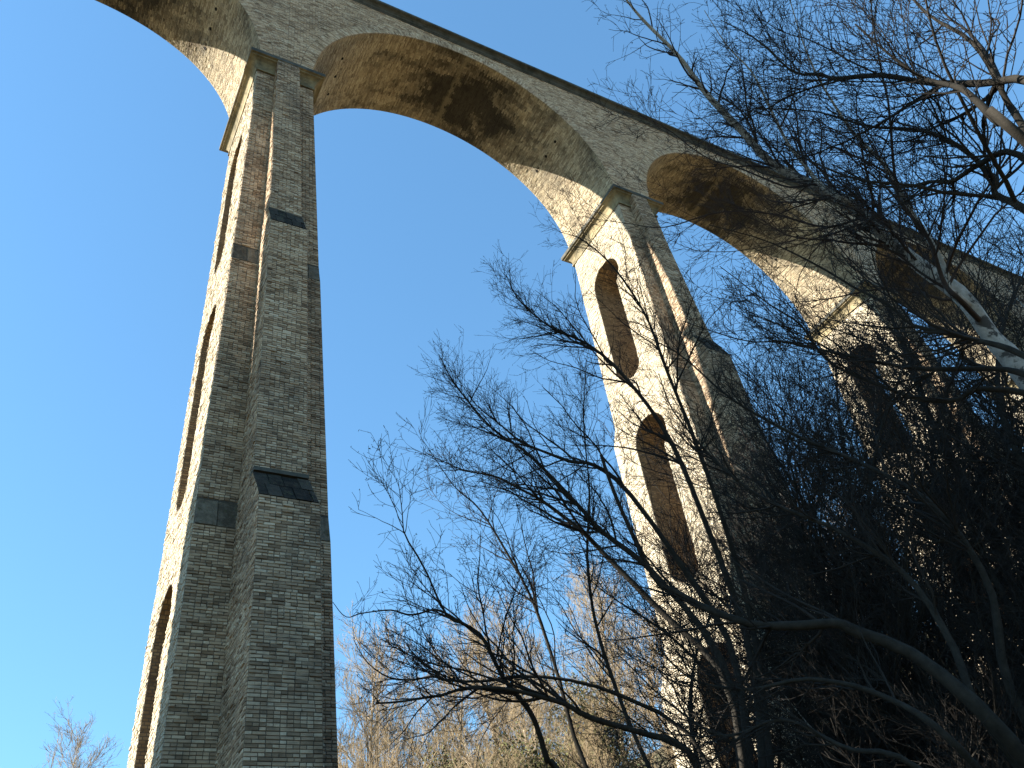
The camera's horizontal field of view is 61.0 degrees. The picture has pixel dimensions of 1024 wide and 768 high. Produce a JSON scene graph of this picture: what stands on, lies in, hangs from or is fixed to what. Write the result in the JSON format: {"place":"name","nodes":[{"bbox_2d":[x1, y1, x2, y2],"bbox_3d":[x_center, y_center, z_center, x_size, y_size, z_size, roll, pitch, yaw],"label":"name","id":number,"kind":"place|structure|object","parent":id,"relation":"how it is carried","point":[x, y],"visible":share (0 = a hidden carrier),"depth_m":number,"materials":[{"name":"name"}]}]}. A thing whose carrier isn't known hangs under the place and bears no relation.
{"place":"outdoors","nodes":[
{"label":"outdoors","id":0,"kind":"place"},
{"bbox_2d":[0,0,1023,767],"label":"sky","id":1,"kind":"structure","parent":0,"point":[113,168],"materials":[{"name":"blue"}]},
{"bbox_2d":[630,670,957,767],"bbox_3d":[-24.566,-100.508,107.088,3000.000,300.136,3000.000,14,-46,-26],"label":"ground","id":2,"kind":"structure","parent":0,"point":[666,756],"depth_m":108.29,"materials":[{"name":"green soil"}]},
{"bbox_2d":[42,696,122,767],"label":"bare tree","id":3,"kind":"object","parent":2,"relation":"on","point":[79,742],"visible":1,"depth_m":46.17,"materials":[{"name":"brown plant"}]},
{"bbox_2d":[335,660,370,767],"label":"bare tree","id":4,"kind":"object","parent":2,"relation":"on","point":[345,746],"visible":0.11,"depth_m":49.49,"materials":[{"name":"brown plant"}]},
{"bbox_2d":[338,730,383,767],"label":"bare tree","id":5,"kind":"object","parent":2,"relation":"on","point":[356,758],"visible":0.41,"depth_m":45.72,"materials":[{"name":"grey plant"}]},
{"bbox_2d":[338,732,384,767],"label":"bare tree","id":6,"kind":"object","parent":2,"relation":"on","point":[358,759],"visible":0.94,"depth_m":40.18,"materials":[{"name":"brown plant"}]},
{"bbox_2d":[337,692,414,767],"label":"bare tree","id":7,"kind":"object","parent":2,"relation":"on","point":[361,714],"visible":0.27,"depth_m":56.07,"materials":[{"name":"brown plant"}]},
{"bbox_2d":[347,730,408,767],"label":"bare tree","id":8,"kind":"object","parent":2,"relation":"on","point":[382,758],"visible":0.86,"depth_m":43.41,"materials":[{"name":"brown plant"}]},
{"bbox_2d":[338,636,422,767],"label":"bare tree","id":9,"kind":"object","parent":2,"relation":"on","point":[358,689],"visible":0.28,"depth_m":62.01,"materials":[{"name":"brown plant"}]},
{"bbox_2d":[333,599,428,767],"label":"bare tree","id":10,"kind":"object","parent":2,"relation":"on","point":[372,744],"visible":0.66,"depth_m":53.04,"materials":[{"name":"brown plant"}]},
{"bbox_2d":[362,713,446,767],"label":"bare tree","id":11,"kind":"object","parent":2,"relation":"on","point":[417,750],"visible":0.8,"depth_m":44.42,"materials":[{"name":"brown plant"}]},
{"bbox_2d":[394,675,475,767],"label":"bare tree","id":12,"kind":"object","parent":2,"relation":"on","point":[438,737],"visible":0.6,"depth_m":48.78,"materials":[{"name":"brown plant"}]},
{"bbox_2d":[390,660,485,766],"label":"bare tree","id":13,"kind":"object","parent":2,"relation":"on","point":[440,723],"visible":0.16,"depth_m":61.08,"materials":[{"name":"brown plant"}]},
{"bbox_2d":[403,732,485,767],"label":"ivy clad tree","id":14,"kind":"object","parent":2,"relation":"on","point":[450,765],"visible":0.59,"depth_m":47.30,"materials":[{"name":"green plant"}]},
{"bbox_2d":[373,611,534,767],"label":"bare tree","id":15,"kind":"object","parent":2,"relation":"on","point":[461,704],"visible":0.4,"depth_m":52.61,"materials":[{"name":"brown plant"}]},
{"bbox_2d":[414,744,520,767],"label":"ivy clad tree","id":16,"kind":"object","parent":2,"relation":"on","point":[468,763],"visible":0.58,"depth_m":43.54,"materials":[{"name":"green plant"}]},
{"bbox_2d":[452,716,510,767],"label":"bare tree","id":17,"kind":"object","parent":2,"relation":"on","point":[468,739],"visible":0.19,"depth_m":53.71,"materials":[{"name":"grey plant"}]},
{"bbox_2d":[436,710,531,767],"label":"bare tree","id":18,"kind":"object","parent":2,"relation":"on","point":[485,757],"visible":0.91,"depth_m":40.99,"materials":[{"name":"brown plant"}]},
{"bbox_2d":[444,727,533,767],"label":"bare tree","id":19,"kind":"object","parent":2,"relation":"on","point":[483,752],"visible":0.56,"depth_m":43.89,"materials":[{"name":"brown plant"}]},
{"bbox_2d":[434,582,554,767],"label":"bare tree","id":20,"kind":"object","parent":2,"relation":"on","point":[464,631],"visible":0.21,"depth_m":69.15,"materials":[{"name":"brown plant"}]},
{"bbox_2d":[446,735,543,767],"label":"bare tree","id":21,"kind":"object","parent":2,"relation":"on","point":[511,766],"visible":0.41,"depth_m":44.86,"materials":[{"name":"brown plant"}]},
{"bbox_2d":[469,669,540,765],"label":"bare tree","id":22,"kind":"object","parent":2,"relation":"on","point":[500,721],"visible":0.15,"depth_m":61.53,"materials":[{"name":"brown plant"}]},
{"bbox_2d":[455,717,555,767],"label":"ivy clad tree","id":23,"kind":"object","parent":2,"relation":"on","point":[521,751],"visible":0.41,"depth_m":45.89,"materials":[{"name":"green plant"}]},
{"bbox_2d":[465,589,575,765],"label":"bare tree","id":24,"kind":"object","parent":2,"relation":"on","point":[523,684],"visible":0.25,"depth_m":58.85,"materials":[{"name":"brown plant"}]},
{"bbox_2d":[467,657,581,767],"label":"bare tree","id":25,"kind":"object","parent":2,"relation":"on","point":[533,704],"visible":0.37,"depth_m":49.44,"materials":[{"name":"brown plant"}]},
{"bbox_2d":[476,621,580,757],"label":"bare tree","id":26,"kind":"object","parent":2,"relation":"on","point":[526,640],"visible":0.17,"depth_m":74.57,"materials":[{"name":"brown plant"}]},
{"bbox_2d":[503,669,570,765],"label":"bare tree","id":27,"kind":"object","parent":2,"relation":"on","point":[550,712],"visible":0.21,"depth_m":51.89,"materials":[{"name":"brown plant"}]},
{"bbox_2d":[333,176,774,767],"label":"alder tree","id":28,"kind":"object","parent":2,"relation":"on","point":[511,612],"visible":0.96,"depth_m":11.12,"materials":[{"name":"brown plant"}]},
{"bbox_2d":[95,0,1023,767],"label":"railway viaduct","id":29,"kind":"object","parent":2,"relation":"on","point":[239,664],"visible":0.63,"depth_m":27.64,"materials":[{"name":"brick"}]},
{"bbox_2d":[540,682,612,767],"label":"bare tree","id":30,"kind":"object","parent":2,"relation":"on","point":[587,735],"visible":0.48,"depth_m":44.83,"materials":[{"name":"brown plant"}]},
{"bbox_2d":[545,715,619,767],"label":"bare tree","id":31,"kind":"object","parent":2,"relation":"on","point":[585,748],"visible":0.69,"depth_m":41.70,"materials":[{"name":"brown plant"}]},
{"bbox_2d":[521,707,647,767],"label":"ivy clad tree","id":32,"kind":"object","parent":2,"relation":"on","point":[562,750],"visible":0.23,"depth_m":45.91,"materials":[{"name":"green plant"}]},
{"bbox_2d":[531,667,642,767],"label":"bare tree","id":33,"kind":"object","parent":2,"relation":"on","point":[574,697],"visible":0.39,"depth_m":46.42,"materials":[{"name":"brown plant"}]},
{"bbox_2d":[551,563,636,734],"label":"bare tree","id":34,"kind":"object","parent":2,"relation":"on","point":[582,623],"visible":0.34,"depth_m":78.72,"materials":[{"name":"brown plant"}]},
{"bbox_2d":[525,664,665,767],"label":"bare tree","id":35,"kind":"object","parent":2,"relation":"on","point":[581,698],"visible":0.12,"depth_m":51.39,"materials":[{"name":"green plant"}]},
{"bbox_2d":[546,547,647,766],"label":"bare tree","id":36,"kind":"object","parent":2,"relation":"on","point":[596,607],"visible":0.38,"depth_m":68.17,"materials":[{"name":"brown plant"}]},
{"bbox_2d":[569,645,660,766],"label":"bare tree","id":37,"kind":"object","parent":2,"relation":"on","point":[623,699],"visible":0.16,"depth_m":57.16,"materials":[{"name":"brown plant"}]},
{"bbox_2d":[582,601,674,767],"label":"bare tree","id":38,"kind":"object","parent":2,"relation":"on","point":[629,682],"visible":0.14,"depth_m":51.44,"materials":[{"name":"brown plant"}]},
{"bbox_2d":[621,606,672,767],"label":"bare tree","id":39,"kind":"object","parent":2,"relation":"on","point":[643,631],"visible":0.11,"depth_m":47.64,"materials":[{"name":"brown plant"}]},
{"bbox_2d":[625,685,676,767],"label":"bare tree","id":40,"kind":"object","parent":2,"relation":"on","point":[659,728],"visible":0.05,"depth_m":43.13,"materials":[{"name":"brown plant"}]},
{"bbox_2d":[481,467,876,767],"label":"bare tree","id":41,"kind":"object","parent":2,"relation":"on","point":[675,582],"visible":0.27,"depth_m":16.53,"materials":[{"name":"brown plant"}]},
{"bbox_2d":[527,478,851,767],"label":"bare tree","id":42,"kind":"object","parent":2,"relation":"on","point":[614,742],"visible":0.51,"depth_m":13.90,"materials":[{"name":"brown plant"}]},
{"bbox_2d":[577,447,976,767],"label":"bare tree","id":43,"kind":"object","parent":2,"relation":"on","point":[715,522],"visible":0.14,"depth_m":15.83,"materials":[{"name":"brown plant"}]},
{"bbox_2d":[717,735,856,767],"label":"shrub","id":44,"kind":"object","parent":2,"relation":"on","point":[825,761],"visible":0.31,"depth_m":11.86,"materials":[{"name":"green plant"}]},
{"bbox_2d":[551,0,1023,389],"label":"birch tree","id":45,"kind":"object","parent":2,"relation":"on","point":[977,316],"visible":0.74,"depth_m":9.61,"materials":[{"name":"brown plant"}]},
{"bbox_2d":[552,282,1023,767],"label":"willow tree","id":46,"kind":"object","parent":2,"relation":"on","point":[1005,738],"visible":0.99,"depth_m":9.52,"materials":[{"name":"brown plant"}]},
{"bbox_2d":[559,309,1023,767],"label":"bare tree","id":47,"kind":"object","parent":2,"relation":"on","point":[830,609],"visible":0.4,"depth_m":14.35,"materials":[{"name":"brown plant"}]},
{"bbox_2d":[618,292,1011,767],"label":"bare tree","id":48,"kind":"object","parent":2,"relation":"on","point":[778,413],"visible":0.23,"depth_m":16.79,"materials":[{"name":"brown plant"}]},
{"bbox_2d":[669,273,984,766],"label":"bare tree","id":49,"kind":"object","parent":2,"relation":"on","point":[836,371],"visible":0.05,"depth_m":22.91,"materials":[{"name":"brown plant"}]},
{"bbox_2d":[658,350,997,767],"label":"bare tree","id":50,"kind":"object","parent":2,"relation":"on","point":[752,443],"visible":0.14,"depth_m":18.05,"materials":[{"name":"brown wood"}]},
{"bbox_2d":[640,0,1023,475],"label":"bare tree","id":51,"kind":"object","parent":2,"relation":"on","point":[997,81],"visible":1,"depth_m":7.10,"materials":[{"name":"brown plant"}]},
{"bbox_2d":[654,363,1023,767],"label":"bare tree","id":52,"kind":"object","parent":2,"relation":"on","point":[874,591],"visible":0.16,"depth_m":14.93,"materials":[{"name":"brown plant"}]},
{"bbox_2d":[662,384,1020,767],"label":"bare tree","id":53,"kind":"object","parent":2,"relation":"on","point":[877,756],"visible":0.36,"depth_m":12.27,"materials":[{"name":"brown plant"}]},
{"bbox_2d":[661,284,1023,767],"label":"bare tree","id":54,"kind":"object","parent":2,"relation":"on","point":[850,579],"visible":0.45,"depth_m":13.73,"materials":[{"name":"brown plant"}]},
{"bbox_2d":[662,323,1023,767],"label":"bare tree","id":55,"kind":"object","parent":2,"relation":"on","point":[741,561],"visible":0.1,"depth_m":19.22,"materials":[{"name":"brown plant"}]},
{"bbox_2d":[663,477,1023,767],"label":"bare tree","id":56,"kind":"object","parent":2,"relation":"on","point":[768,599],"visible":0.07,"depth_m":17.86,"materials":[{"name":"brown plant"}]},
{"bbox_2d":[704,307,1020,767],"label":"bare tree","id":57,"kind":"object","parent":2,"relation":"on","point":[941,576],"visible":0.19,"depth_m":14.89,"materials":[{"name":"brown wood"}]},
{"bbox_2d":[711,378,1023,767],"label":"bare tree","id":58,"kind":"object","parent":2,"relation":"on","point":[921,676],"visible":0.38,"depth_m":12.06,"materials":[{"name":"brown plant"}]},
{"bbox_2d":[712,167,1023,664],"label":"bare tree","id":59,"kind":"object","parent":2,"relation":"on","point":[967,329],"visible":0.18,"depth_m":18.14,"materials":[{"name":"brown plant"}]},
{"bbox_2d":[714,263,1023,767],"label":"bare tree","id":60,"kind":"object","parent":2,"relation":"on","point":[981,545],"visible":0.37,"depth_m":13.16,"materials":[{"name":"brown plant"}]},
{"bbox_2d":[722,224,1023,767],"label":"bare tree","id":61,"kind":"object","parent":2,"relation":"on","point":[916,449],"visible":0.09,"depth_m":17.20,"materials":[{"name":"brown plant"}]},
{"bbox_2d":[725,531,1023,767],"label":"bare tree","id":62,"kind":"object","parent":2,"relation":"on","point":[862,663],"visible":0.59,"depth_m":10.66,"materials":[{"name":"brown plant"}]},
{"bbox_2d":[759,98,1023,767],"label":"bare tree","id":63,"kind":"object","parent":2,"relation":"on","point":[1003,423],"visible":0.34,"depth_m":14.74,"materials":[{"name":"brown plant"}]},
{"bbox_2d":[759,354,1023,702],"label":"bare tree","id":64,"kind":"object","parent":2,"relation":"on","point":[920,468],"visible":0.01,"depth_m":22.99,"materials":[{"name":"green plant"}]},
{"bbox_2d":[776,629,1023,767],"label":"shrub","id":65,"kind":"object","parent":2,"relation":"on","point":[893,744],"visible":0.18,"depth_m":11.70,"materials":[{"name":"brown plant"}]},
{"bbox_2d":[781,347,1023,701],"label":"bare tree","id":66,"kind":"object","parent":2,"relation":"on","point":[986,472],"visible":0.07,"depth_m":16.18,"materials":[{"name":"brown plant"}]},
{"bbox_2d":[784,571,1023,767],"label":"shrub","id":67,"kind":"object","parent":2,"relation":"on","point":[920,727],"visible":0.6,"depth_m":9.75,"materials":[{"name":"brown plant"}]},
{"bbox_2d":[815,644,1023,763],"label":"shrub","id":68,"kind":"object","parent":2,"relation":"on","point":[915,723],"visible":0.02,"depth_m":14.10,"materials":[{"name":"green plant"}]},
{"bbox_2d":[830,427,1023,738],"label":"bare tree","id":69,"kind":"object","parent":2,"relation":"on","point":[959,561],"visible":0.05,"depth_m":15.27,"materials":[{"name":"brown plant"}]},
{"bbox_2d":[867,544,1023,767],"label":"shrub","id":70,"kind":"object","parent":2,"relation":"on","point":[1007,614],"visible":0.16,"depth_m":11.32,"materials":[{"name":"brown plant"}]},
{"bbox_2d":[893,225,1023,767],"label":"bare tree","id":71,"kind":"object","parent":2,"relation":"on","point":[1017,404],"visible":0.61,"depth_m":12.50,"materials":[{"name":"brown plant"}]},
{"bbox_2d":[902,296,1023,637],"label":"bare tree","id":72,"kind":"object","parent":2,"relation":"on","point":[978,377],"visible":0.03,"depth_m":25.76,"materials":[{"name":"brown plant"}]},
{"bbox_2d":[907,300,1023,635],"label":"bare tree","id":73,"kind":"object","parent":2,"relation":"on","point":[989,428],"visible":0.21,"depth_m":15.46,"materials":[{"name":"brown plant"}]},
{"bbox_2d":[917,340,1023,576],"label":"bare tree","id":74,"kind":"object","parent":2,"relation":"on","point":[983,418],"visible":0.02,"depth_m":31.91,"materials":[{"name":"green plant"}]},
{"bbox_2d":[945,214,1023,423],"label":"bare tree","id":75,"kind":"object","parent":2,"relation":"on","point":[1002,302],"visible":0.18,"depth_m":21.25,"materials":[{"name":"brown plant"}]},
{"bbox_2d":[946,467,1023,594],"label":"bare tree","id":76,"kind":"object","parent":2,"relation":"on","point":[1010,514],"visible":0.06,"depth_m":16.53,"materials":[{"name":"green plant"}]},
{"bbox_2d":[949,474,1023,728],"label":"bare tree","id":77,"kind":"object","parent":2,"relation":"on","point":[1004,551],"visible":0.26,"depth_m":13.64,"materials":[{"name":"brown plant"}]},
{"bbox_2d":[957,251,1023,388],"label":"bare tree","id":78,"kind":"object","parent":2,"relation":"on","point":[1011,307],"visible":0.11,"depth_m":20.79,"materials":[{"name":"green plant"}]},
{"bbox_2d":[971,456,1023,659],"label":"bare tree","id":79,"kind":"object","parent":2,"relation":"on","point":[1001,526],"visible":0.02,"depth_m":18.20,"materials":[{"name":"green plant"}]},
{"bbox_2d":[972,409,1023,591],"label":"bare tree","id":80,"kind":"object","parent":2,"relation":"on","point":[1002,514],"visible":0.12,"depth_m":15.78,"materials":[{"name":"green plant"}]},
{"bbox_2d":[989,265,1023,402],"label":"bare tree","id":81,"kind":"object","parent":2,"relation":"on","point":[1010,296],"visible":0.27,"depth_m":25.10,"materials":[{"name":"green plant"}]},
{"bbox_2d":[993,228,1023,343],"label":"bare tree","id":82,"kind":"object","parent":2,"relation":"on","point":[1012,289],"visible":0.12,"depth_m":26.57,"materials":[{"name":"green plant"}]}
]}

